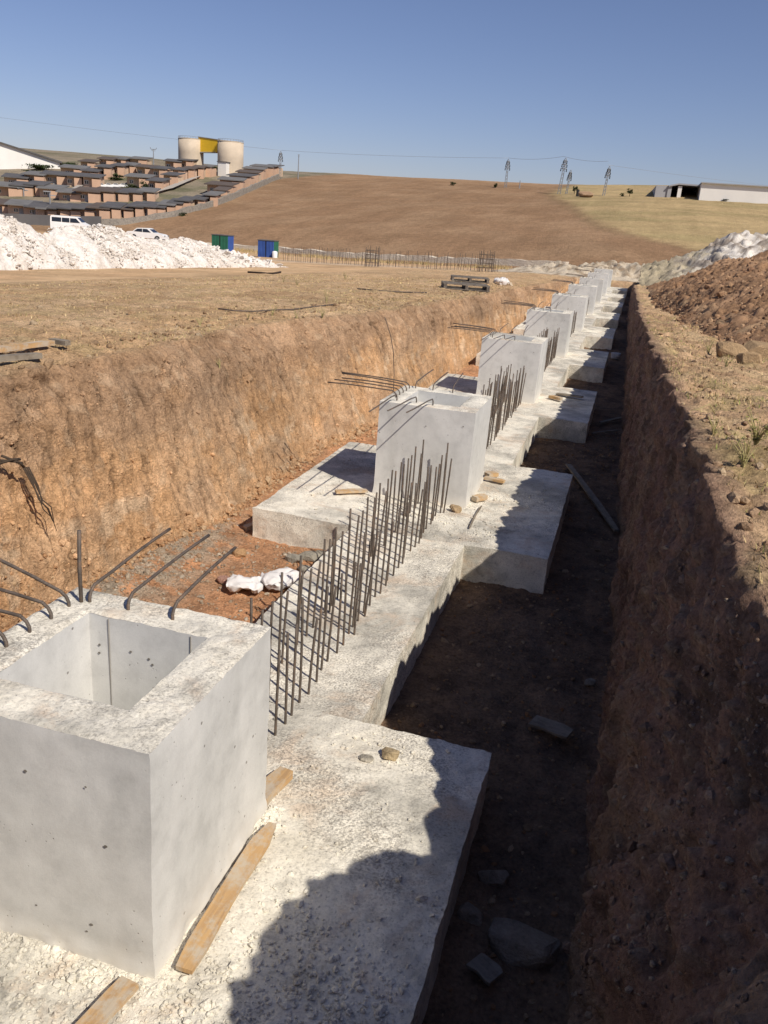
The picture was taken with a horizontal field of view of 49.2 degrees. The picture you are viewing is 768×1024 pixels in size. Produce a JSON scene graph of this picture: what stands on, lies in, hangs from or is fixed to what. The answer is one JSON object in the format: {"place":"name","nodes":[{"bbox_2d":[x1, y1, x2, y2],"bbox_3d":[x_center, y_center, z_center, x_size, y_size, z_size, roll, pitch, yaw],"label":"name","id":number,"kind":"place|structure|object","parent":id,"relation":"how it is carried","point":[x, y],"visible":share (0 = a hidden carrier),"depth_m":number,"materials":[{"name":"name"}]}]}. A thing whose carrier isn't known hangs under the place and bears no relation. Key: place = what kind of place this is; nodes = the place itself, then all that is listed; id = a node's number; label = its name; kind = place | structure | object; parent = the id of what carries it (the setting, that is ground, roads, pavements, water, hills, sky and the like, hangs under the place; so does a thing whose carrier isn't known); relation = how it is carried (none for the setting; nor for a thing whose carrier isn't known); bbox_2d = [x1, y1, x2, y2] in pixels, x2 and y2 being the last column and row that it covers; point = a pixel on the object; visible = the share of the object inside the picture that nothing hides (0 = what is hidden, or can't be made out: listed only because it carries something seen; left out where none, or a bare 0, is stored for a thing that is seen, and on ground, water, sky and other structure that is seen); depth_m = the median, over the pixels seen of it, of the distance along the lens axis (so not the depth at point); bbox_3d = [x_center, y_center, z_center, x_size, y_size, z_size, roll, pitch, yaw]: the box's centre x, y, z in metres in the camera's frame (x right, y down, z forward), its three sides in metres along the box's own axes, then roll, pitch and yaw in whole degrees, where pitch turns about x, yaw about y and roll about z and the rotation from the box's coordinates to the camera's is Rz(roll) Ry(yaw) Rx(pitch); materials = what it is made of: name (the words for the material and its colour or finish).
{"place":"outdoors","nodes":[
{"label":"outdoors","id":0,"kind":"place"},
{"bbox_2d":[0,258,486,281],"bbox_3d":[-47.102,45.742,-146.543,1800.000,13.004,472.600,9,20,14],"label":"ground","id":1,"kind":"structure","parent":0,"point":[296,266],"depth_m":36.74,"materials":[{"name":"soil"}]},
{"bbox_2d":[0,214,285,269],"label":"white chalk heap","id":2,"kind":"object","parent":1,"relation":"on","point":[24,246],"visible":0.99,"depth_m":38.80,"materials":[{"name":"stone"}]},
{"bbox_2d":[283,247,498,271],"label":"starter bar row","id":3,"kind":"object","parent":1,"relation":"on","point":[389,259],"visible":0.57,"depth_m":68.02,"materials":[{"name":"metal"}]},
{"bbox_2d":[489,260,651,281],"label":"beige rubble heap","id":4,"kind":"object","parent":1,"relation":"on","point":[626,272],"visible":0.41,"depth_m":63.49,"materials":[{"name":"stone"}]},
{"bbox_2d":[638,230,767,285],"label":"white rubble heap","id":5,"kind":"object","parent":1,"relation":"on","point":[744,244],"visible":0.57,"depth_m":52.81,"materials":[{"name":"stone"}]},
{"bbox_2d":[0,268,573,376],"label":"field ground","id":6,"kind":"structure","parent":0,"point":[526,279],"depth_m":17.06,"materials":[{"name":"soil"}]},
{"bbox_2d":[0,352,42,361],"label":"wooden plank","id":7,"kind":"object","parent":6,"relation":"on","point":[18,356],"visible":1,"depth_m":7.96,"materials":[{"name":"brown wood"}]},
{"bbox_2d":[0,340,54,352],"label":"wooden plank","id":8,"kind":"object","parent":6,"relation":"on","point":[21,346],"visible":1,"depth_m":8.65,"materials":[{"name":"brown wood"}]},
{"bbox_2d":[0,279,500,373],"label":"field clods","id":9,"kind":"object","parent":6,"relation":"on","point":[48,363],"visible":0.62,"depth_m":12.27,"materials":[{"name":"soil"}]},
{"bbox_2d":[441,281,489,291],"bbox_3d":[2.838,-7.904,29.333,1.600,0.190,1.191,4,19,-2],"label":"pallet","id":10,"kind":"object","parent":6,"relation":"on","point":[484,288],"visible":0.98,"depth_m":29.02,"materials":[{"name":"grey wood"}]},
{"bbox_2d":[450,275,489,283],"bbox_3d":[3.668,-9.970,35.867,1.600,0.190,1.191,5,19,1],"label":"pallet","id":11,"kind":"object","parent":6,"relation":"on","point":[486,281],"visible":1,"depth_m":35.51,"materials":[{"name":"grey wood"}]},
{"bbox_2d":[0,277,578,629],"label":"trench bank","id":12,"kind":"structure","parent":0,"point":[113,427],"depth_m":9.98,"materials":[{"name":"soil"}]},
{"bbox_2d":[23,467,56,530],"bbox_3d":[-3.100,-0.110,7.547,0.262,0.604,0.082,1,19,-9],"label":"tree root","id":13,"kind":"object","parent":12,"relation":"attached to","point":[32,480],"visible":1,"depth_m":7.51,"materials":[{"name":"brown plant"}]},
{"bbox_2d":[0,315,382,623],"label":"bank crumbs","id":14,"kind":"object","parent":12,"relation":"on","point":[62,542],"visible":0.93,"depth_m":9.81,"materials":[{"name":"soil"}]},
{"bbox_2d":[3,277,632,1023],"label":"trench floor","id":15,"kind":"structure","parent":0,"point":[501,829],"depth_m":7.17,"materials":[{"name":"soil"}]},
{"bbox_2d":[0,422,377,631],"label":"foot crumbs","id":16,"kind":"object","parent":15,"relation":"on","point":[309,459],"visible":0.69,"depth_m":10.38,"materials":[{"name":"soil"}]},
{"bbox_2d":[226,574,263,593],"bbox_3d":[-1.420,0.728,8.558,0.383,0.141,0.263,4,19,-2],"label":"white sack","id":17,"kind":"object","parent":15,"relation":"on","point":[237,583],"visible":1,"depth_m":8.50,"materials":[{"name":"fabric"}]},
{"bbox_2d":[0,702,491,1023],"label":"footing pad","id":18,"kind":"object","parent":15,"relation":"on","point":[341,910],"visible":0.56,"depth_m":4.24,"materials":[{"name":"concrete"}]},
{"bbox_2d":[75,976,138,1023],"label":"wooden plank","id":19,"kind":"object","parent":18,"relation":"on","point":[112,1000],"visible":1,"depth_m":3.60,"materials":[{"name":"brown wood"}]},
{"bbox_2d":[0,528,270,978],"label":"pedestal","id":20,"kind":"object","parent":18,"relation":"on","point":[133,759],"visible":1,"depth_m":3.83,"materials":[{"name":"concrete"}]},
{"bbox_2d":[176,822,275,974],"bbox_3d":[-0.772,1.911,4.249,0.109,0.024,1.020,9,20,14],"label":"wooden plank","id":21,"kind":"object","parent":18,"relation":"on","point":[200,940],"visible":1,"depth_m":4.15,"materials":[{"name":"brown wood"}]},
{"bbox_2d":[265,766,292,805],"bbox_3d":[-0.673,1.651,5.039,0.115,0.060,0.314,13,21,23],"label":"wooden plank","id":22,"kind":"object","parent":18,"relation":"on","point":[279,779],"visible":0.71,"depth_m":5.05,"materials":[{"name":"brown wood"}]},
{"bbox_2d":[382,747,399,760],"bbox_3d":[0.039,1.577,5.446,0.123,0.070,0.086,9,20,14],"label":"stone","id":23,"kind":"object","parent":18,"relation":"on","point":[389,753],"visible":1,"depth_m":5.42,"materials":[{"name":"beige stone"}]},
{"bbox_2d":[260,567,301,590],"bbox_3d":[-1.066,0.675,8.717,0.471,0.147,0.364,-9,23,-34],"label":"white sack","id":24,"kind":"object","parent":15,"relation":"on","point":[271,579],"visible":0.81,"depth_m":8.61,"materials":[{"name":"fabric"}]},
{"bbox_2d":[298,551,320,562],"bbox_3d":[-0.859,0.494,9.463,0.261,0.118,0.175,9,20,14],"label":"concrete crumb","id":25,"kind":"object","parent":15,"relation":"on","point":[311,556],"visible":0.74,"depth_m":9.39,"materials":[{"name":"concrete"}]},
{"bbox_2d":[228,440,463,735],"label":"ground beam","id":26,"kind":"structure","parent":15,"relation":"on","point":[350,617],"depth_m":7.22,"materials":[{"name":"concrete"}]},
{"bbox_2d":[90,415,632,1023],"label":"gravel","id":27,"kind":"structure","parent":15,"relation":"on","point":[484,847],"depth_m":8.32,"materials":[{"name":"brown gravel"}]},
{"bbox_2d":[252,442,572,593],"bbox_3d":[0.593,-0.017,11.128,3.465,0.654,3.595,9,20,14],"label":"footing pad","id":28,"kind":"object","parent":15,"relation":"on","point":[509,537],"visible":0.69,"depth_m":9.98,"materials":[{"name":"concrete"}]},
{"bbox_2d":[328,369,491,507],"bbox_3d":[0.414,-0.925,10.761,2.295,1.398,2.639,-5,21,-25],"label":"pedestal","id":29,"kind":"object","parent":28,"relation":"on","point":[412,417],"visible":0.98,"depth_m":10.39,"materials":[{"name":"concrete"}]},
{"bbox_2d":[457,902,483,926],"bbox_3d":[0.491,2.270,4.718,0.157,0.111,0.113,9,20,14],"label":"stone","id":30,"kind":"object","parent":15,"relation":"on","point":[468,912],"visible":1,"depth_m":4.68,"materials":[{"name":"grey stone"}]},
{"bbox_2d":[466,952,502,985],"bbox_3d":[0.526,2.368,4.344,0.133,0.020,0.153,-13,26,-41],"label":"rock","id":31,"kind":"object","parent":15,"relation":"on","point":[486,969],"visible":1,"depth_m":4.33,"materials":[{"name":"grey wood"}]},
{"bbox_2d":[478,870,509,887],"bbox_3d":[0.657,2.178,5.024,0.187,0.109,0.128,9,20,14],"label":"stone","id":32,"kind":"object","parent":15,"relation":"on","point":[498,878],"visible":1,"depth_m":4.98,"materials":[{"name":"grey stone"}]},
{"bbox_2d":[482,364,538,466],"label":"ground beam","id":33,"kind":"structure","parent":15,"relation":"on","point":[511,438],"depth_m":14.46,"materials":[{"name":"concrete"}]},
{"bbox_2d":[429,373,596,442],"bbox_3d":[2.637,-2.170,17.769,3.466,0.641,3.594,9,20,14],"label":"footing pad","id":34,"kind":"object","parent":15,"relation":"on","point":[566,418],"visible":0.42,"depth_m":16.70,"materials":[{"name":"concrete"}]},
{"bbox_2d":[448,323,547,403],"bbox_3d":[2.458,-3.086,17.404,2.295,1.398,2.639,-5,21,-25],"label":"pedestal","id":35,"kind":"object","parent":34,"relation":"on","point":[505,350],"visible":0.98,"depth_m":17.01,"materials":[{"name":"concrete"}]},
{"bbox_2d":[488,917,560,969],"bbox_3d":[0.747,2.345,4.515,0.387,0.162,0.280,9,20,14],"label":"stone","id":36,"kind":"object","parent":15,"relation":"on","point":[516,943],"visible":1,"depth_m":4.47,"materials":[{"name":"grey stone"}]},
{"bbox_2d":[475,348,608,382],"bbox_3d":[4.683,-4.330,24.410,3.466,0.641,3.594,9,20,14],"label":"footing pad","id":37,"kind":"object","parent":15,"relation":"on","point":[587,365],"visible":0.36,"depth_m":22.95,"materials":[{"name":"concrete"}]},
{"bbox_2d":[501,300,573,357],"bbox_3d":[4.504,-5.245,24.045,2.295,1.398,2.639,-5,21,-25],"label":"pedestal","id":38,"kind":"object","parent":37,"relation":"on","point":[540,320],"visible":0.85,"depth_m":23.62,"materials":[{"name":"concrete"}]},
{"bbox_2d":[528,715,573,739],"bbox_3d":[1.303,1.673,6.521,0.316,0.020,0.175,15,22,32],"label":"board scrap","id":39,"kind":"object","parent":15,"relation":"on","point":[557,729],"visible":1,"depth_m":6.51,"materials":[{"name":"grey wood"}]},
{"bbox_2d":[537,328,568,386],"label":"ground beam","id":40,"kind":"structure","parent":15,"relation":"on","point":[555,374],"depth_m":21.49,"materials":[{"name":"concrete"}]},
{"bbox_2d":[513,320,615,349],"bbox_3d":[6.728,-6.489,31.052,3.466,0.641,3.594,9,20,14],"label":"footing pad","id":41,"kind":"object","parent":15,"relation":"on","point":[599,337],"visible":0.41,"depth_m":29.66,"materials":[{"name":"concrete"}]},
{"bbox_2d":[532,287,587,331],"bbox_3d":[6.550,-7.405,30.686,2.295,1.398,2.639,-5,21,-25],"label":"pedestal","id":42,"kind":"object","parent":41,"relation":"on","point":[573,302],"visible":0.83,"depth_m":30.23,"materials":[{"name":"concrete"}]},
{"bbox_2d":[569,310,585,348],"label":"ground beam","id":43,"kind":"structure","parent":15,"relation":"on","point":[577,341],"depth_m":28.19,"materials":[{"name":"concrete"}]},
{"bbox_2d":[544,306,619,328],"bbox_3d":[8.774,-8.649,37.693,3.466,0.641,3.594,9,20,14],"label":"footing pad","id":44,"kind":"object","parent":15,"relation":"on","point":[607,319],"visible":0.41,"depth_m":35.88,"materials":[{"name":"concrete"}]},
{"bbox_2d":[551,279,597,314],"bbox_3d":[8.598,-9.563,37.324,2.295,1.398,2.639,-5,21,-26],"label":"pedestal","id":45,"kind":"object","parent":44,"relation":"on","point":[590,291],"visible":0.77,"depth_m":36.86,"materials":[{"name":"concrete"}]},
{"bbox_2d":[566,464,618,531],"bbox_3d":[3.050,-0.268,12.392,0.101,0.031,3.025,4,20,-1],"label":"wooden plank","id":46,"kind":"object","parent":15,"relation":"on","point":[595,501],"visible":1,"depth_m":12.14,"materials":[{"name":"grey wood"}]},
{"bbox_2d":[566,292,625,304],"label":"footing pad","id":47,"kind":"object","parent":15,"relation":"on","point":[613,297],"visible":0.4,"depth_m":49.20,"materials":[{"name":"concrete"}]},
{"bbox_2d":[576,269,608,294],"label":"pedestal","id":48,"kind":"object","parent":47,"relation":"on","point":[604,276],"visible":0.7,"depth_m":50.12,"materials":[{"name":"concrete"}]},
{"bbox_2d":[595,301,622,314],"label":"footing pad","id":49,"kind":"object","parent":15,"relation":"on","point":[612,307],"visible":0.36,"depth_m":42.48,"materials":[{"name":"concrete"}]},
{"bbox_2d":[565,273,603,303],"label":"pedestal","id":50,"kind":"object","parent":49,"relation":"on","point":[598,282],"visible":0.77,"depth_m":43.49,"materials":[{"name":"concrete"}]},
{"bbox_2d":[0,148,767,269],"bbox_3d":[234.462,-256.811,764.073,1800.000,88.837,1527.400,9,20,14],"label":"ploughed hill","id":51,"kind":"structure","parent":0,"point":[437,217],"depth_m":118.18,"materials":[{"name":"soil"}]},
{"bbox_2d":[0,181,23,196],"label":"estate house","id":52,"kind":"structure","parent":51,"relation":"on","point":[6,189],"depth_m":138.05,"materials":[{"name":"brown brick"}]},
{"bbox_2d":[1,173,29,181],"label":"estate house","id":53,"kind":"structure","parent":51,"relation":"on","point":[10,177],"depth_m":147.97,"materials":[{"name":"brown brick"}]},
{"bbox_2d":[4,199,42,213],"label":"estate house","id":54,"kind":"structure","parent":51,"relation":"on","point":[15,206],"depth_m":125.39,"materials":[{"name":"brown brick"}]},
{"bbox_2d":[0,142,61,168],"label":"warehouse","id":55,"kind":"structure","parent":51,"relation":"on","point":[12,157],"depth_m":174.41,"materials":[{"name":"white metal"}]},
{"bbox_2d":[20,170,46,180],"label":"estate house","id":56,"kind":"structure","parent":51,"relation":"on","point":[35,175],"depth_m":149.98,"materials":[{"name":"brown brick"}]},
{"bbox_2d":[23,201,51,214],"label":"estate house","id":57,"kind":"structure","parent":51,"relation":"on","point":[33,204],"depth_m":125.00,"materials":[{"name":"brown brick"}]},
{"bbox_2d":[0,213,100,225],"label":"grey boundary wall","id":58,"kind":"structure","parent":51,"relation":"on","point":[33,219],"depth_m":120.31,"materials":[{"name":"grey concrete"}]},
{"bbox_2d":[35,184,69,197],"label":"estate house","id":59,"kind":"structure","parent":51,"relation":"on","point":[52,188],"depth_m":138.18,"materials":[{"name":"brown brick"}]},
{"bbox_2d":[39,170,68,184],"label":"estate house","id":60,"kind":"structure","parent":51,"relation":"on","point":[57,177],"depth_m":152.29,"materials":[{"name":"brown brick"}]},
{"bbox_2d":[55,188,80,201],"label":"estate house","id":61,"kind":"structure","parent":51,"relation":"on","point":[69,194],"depth_m":135.73,"materials":[{"name":"brown brick"}]},
{"bbox_2d":[50,215,90,228],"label":"van","id":62,"kind":"object","parent":51,"relation":"on","point":[58,220],"visible":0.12,"depth_m":113.26,"materials":[{"name":"white paint"}]},
{"bbox_2d":[63,172,84,186],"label":"estate house","id":63,"kind":"structure","parent":51,"relation":"on","point":[74,179],"depth_m":150.64,"materials":[{"name":"brown brick"}]},
{"bbox_2d":[71,203,95,215],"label":"estate house","id":64,"kind":"structure","parent":51,"relation":"on","point":[84,211],"depth_m":123.78,"materials":[{"name":"brown brick"}]},
{"bbox_2d":[72,186,100,202],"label":"estate house","id":65,"kind":"structure","parent":51,"relation":"on","point":[87,195],"depth_m":135.16,"materials":[{"name":"brown brick"}]},
{"bbox_2d":[80,173,105,186],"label":"estate house","id":66,"kind":"structure","parent":51,"relation":"on","point":[92,180],"depth_m":150.27,"materials":[{"name":"brown brick"}]},
{"bbox_2d":[85,202,111,218],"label":"estate house","id":67,"kind":"structure","parent":51,"relation":"on","point":[103,212],"depth_m":123.52,"materials":[{"name":"brown brick"}]},
{"bbox_2d":[94,164,115,179],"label":"estate house","id":68,"kind":"structure","parent":51,"relation":"on","point":[108,170],"depth_m":163.88,"materials":[{"name":"brown brick"}]},
{"bbox_2d":[89,186,122,201],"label":"estate house","id":69,"kind":"structure","parent":51,"relation":"on","point":[107,193],"depth_m":136.21,"materials":[{"name":"brown brick"}]},
{"bbox_2d":[99,201,127,218],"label":"estate house","id":70,"kind":"structure","parent":51,"relation":"on","point":[116,213],"depth_m":124.06,"materials":[{"name":"brown brick"}]},
{"bbox_2d":[109,163,129,177],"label":"estate house","id":71,"kind":"structure","parent":51,"relation":"on","point":[121,169],"depth_m":167.68,"materials":[{"name":"brown brick"}]},
{"bbox_2d":[122,188,143,201],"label":"estate house","id":72,"kind":"structure","parent":51,"relation":"on","point":[134,195],"depth_m":138.01,"materials":[{"name":"brown brick"}]},
{"bbox_2d":[124,173,155,187],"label":"estate house","id":73,"kind":"structure","parent":51,"relation":"on","point":[135,179],"depth_m":154.15,"materials":[{"name":"brown brick"}]},
{"bbox_2d":[126,228,168,239],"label":"parked car","id":74,"kind":"object","parent":51,"relation":"on","point":[147,233],"visible":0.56,"depth_m":106.95,"materials":[{"name":"white paint"}]},
{"bbox_2d":[136,201,158,215],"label":"estate house","id":75,"kind":"structure","parent":51,"relation":"on","point":[150,207],"depth_m":125.62,"materials":[{"name":"brown brick"}]},
{"bbox_2d":[136,187,160,201],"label":"estate house","id":76,"kind":"structure","parent":51,"relation":"on","point":[150,194],"depth_m":139.68,"materials":[{"name":"brown brick"}]},
{"bbox_2d":[145,177,170,191],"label":"estate house","id":77,"kind":"structure","parent":51,"relation":"on","point":[156,182],"depth_m":150.79,"materials":[{"name":"brown brick"}]},
{"bbox_2d":[160,172,185,184],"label":"estate house","id":78,"kind":"structure","parent":51,"relation":"on","point":[175,177],"depth_m":160.13,"materials":[{"name":"brown brick"}]},
{"bbox_2d":[101,174,279,225],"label":"stone boundary wall","id":79,"kind":"structure","parent":51,"relation":"on","point":[202,206],"depth_m":129.73,"materials":[{"name":"grey stone"}]},
{"bbox_2d":[178,135,203,164],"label":"silo","id":80,"kind":"object","parent":51,"relation":"on","point":[188,148],"visible":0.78,"depth_m":191.54,"materials":[{"name":"concrete"}]},
{"bbox_2d":[198,136,219,152],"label":"conveyor bridge","id":81,"kind":"structure","parent":80,"relation":"attached to","point":[208,145],"depth_m":191.01,"materials":[{"name":"yellow paint"}]},
{"bbox_2d":[204,181,239,192],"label":"estate house","id":82,"kind":"structure","parent":51,"relation":"on","point":[211,185],"depth_m":150.41,"materials":[{"name":"brown brick"}]},
{"bbox_2d":[211,234,234,250],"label":"portable toilets","id":83,"kind":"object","parent":51,"relation":"on","point":[223,242],"depth_m":87.98,"materials":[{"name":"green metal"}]},
{"bbox_2d":[217,138,243,174],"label":"silo","id":84,"kind":"object","parent":51,"relation":"on","point":[232,152],"visible":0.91,"depth_m":187.52,"materials":[{"name":"concrete"}]},
{"bbox_2d":[217,176,246,189],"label":"estate house","id":85,"kind":"structure","parent":51,"relation":"on","point":[241,180],"depth_m":157.19,"materials":[{"name":"brown brick"}]},
{"bbox_2d":[226,173,257,187],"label":"estate house","id":86,"kind":"structure","parent":51,"relation":"on","point":[249,180],"depth_m":165.10,"materials":[{"name":"brown brick"}]},
{"bbox_2d":[257,239,278,257],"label":"portable toilets","id":87,"kind":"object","parent":51,"relation":"on","point":[266,248],"depth_m":82.03,"materials":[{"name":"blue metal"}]},
{"bbox_2d":[234,247,512,269],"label":"dry brush","id":88,"kind":"object","parent":51,"relation":"on","point":[329,257],"visible":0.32,"depth_m":85.33,"materials":[{"name":"brown plant"}]},
{"bbox_2d":[207,243,568,266],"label":"spoil bank","id":89,"kind":"structure","parent":51,"relation":"on","point":[514,262],"depth_m":88.75,"materials":[{"name":"brown soil"}]},
{"bbox_2d":[652,183,699,196],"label":"open shed","id":90,"kind":"structure","parent":51,"relation":"on","point":[661,191],"depth_m":140.17,"materials":[{"name":"white metal"}]},
{"bbox_2d":[695,182,767,203],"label":"warehouse","id":91,"kind":"structure","parent":51,"relation":"on","point":[708,191],"depth_m":133.93,"materials":[{"name":"white metal"}]},
{"bbox_2d":[0,0,767,185],"label":"sky","id":92,"kind":"structure","parent":0,"point":[679,87],"materials":[{"name":"blue"}]},
{"bbox_2d":[562,282,767,1023],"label":"trench bank","id":93,"kind":"structure","parent":0,"point":[655,433],"depth_m":4.08,"materials":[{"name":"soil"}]},
{"bbox_2d":[634,282,767,605],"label":"field ground","id":94,"kind":"structure","parent":0,"point":[734,515],"depth_m":7.33,"materials":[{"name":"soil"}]},
{"bbox_2d":[643,308,767,568],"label":"bank clods","id":95,"kind":"object","parent":94,"relation":"on","point":[735,498],"visible":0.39,"depth_m":5.17,"materials":[{"name":"soil"}]},
{"bbox_2d":[647,249,767,344],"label":"soil heap","id":96,"kind":"object","parent":94,"relation":"on","point":[749,302],"visible":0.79,"depth_m":21.02,"materials":[{"name":"brown soil"}]},
{"bbox_2d":[651,251,767,344],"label":"heap clods","id":97,"kind":"object","parent":96,"relation":"on","point":[723,293],"visible":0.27,"depth_m":21.57,"materials":[{"name":"soil"}]},
{"bbox_2d":[716,336,748,356],"bbox_3d":[5.265,-2.455,12.669,0.490,0.348,0.393,9,20,14],"label":"soil block","id":98,"kind":"object","parent":94,"relation":"on","point":[729,348],"depth_m":12.55,"materials":[{"name":"soil"}]},
{"bbox_2d":[731,433,755,467],"bbox_3d":[2.124,-0.358,4.992,0.141,0.218,0.197,19,24,36],"label":"bank weed","id":99,"kind":"object","parent":94,"relation":"on","point":[743,457],"visible":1,"depth_m":4.99,"materials":[{"name":"plant"}]},
{"bbox_2d":[736,352,761,363],"bbox_3d":[5.081,-2.130,11.662,0.350,0.214,0.229,9,20,14],"label":"soil block","id":100,"kind":"object","parent":94,"relation":"on","point":[749,357],"depth_m":11.58,"materials":[{"name":"soil"}]},
{"bbox_2d":[743,340,767,358],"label":"soil block","id":101,"kind":"object","parent":94,"relation":"on","point":[760,347],"depth_m":12.62,"materials":[{"name":"soil"}]},
{"bbox_2d":[745,400,767,444],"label":"bank weed","id":102,"kind":"object","parent":94,"relation":"on","point":[757,436],"visible":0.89,"depth_m":5.50,"materials":[{"name":"plant"}]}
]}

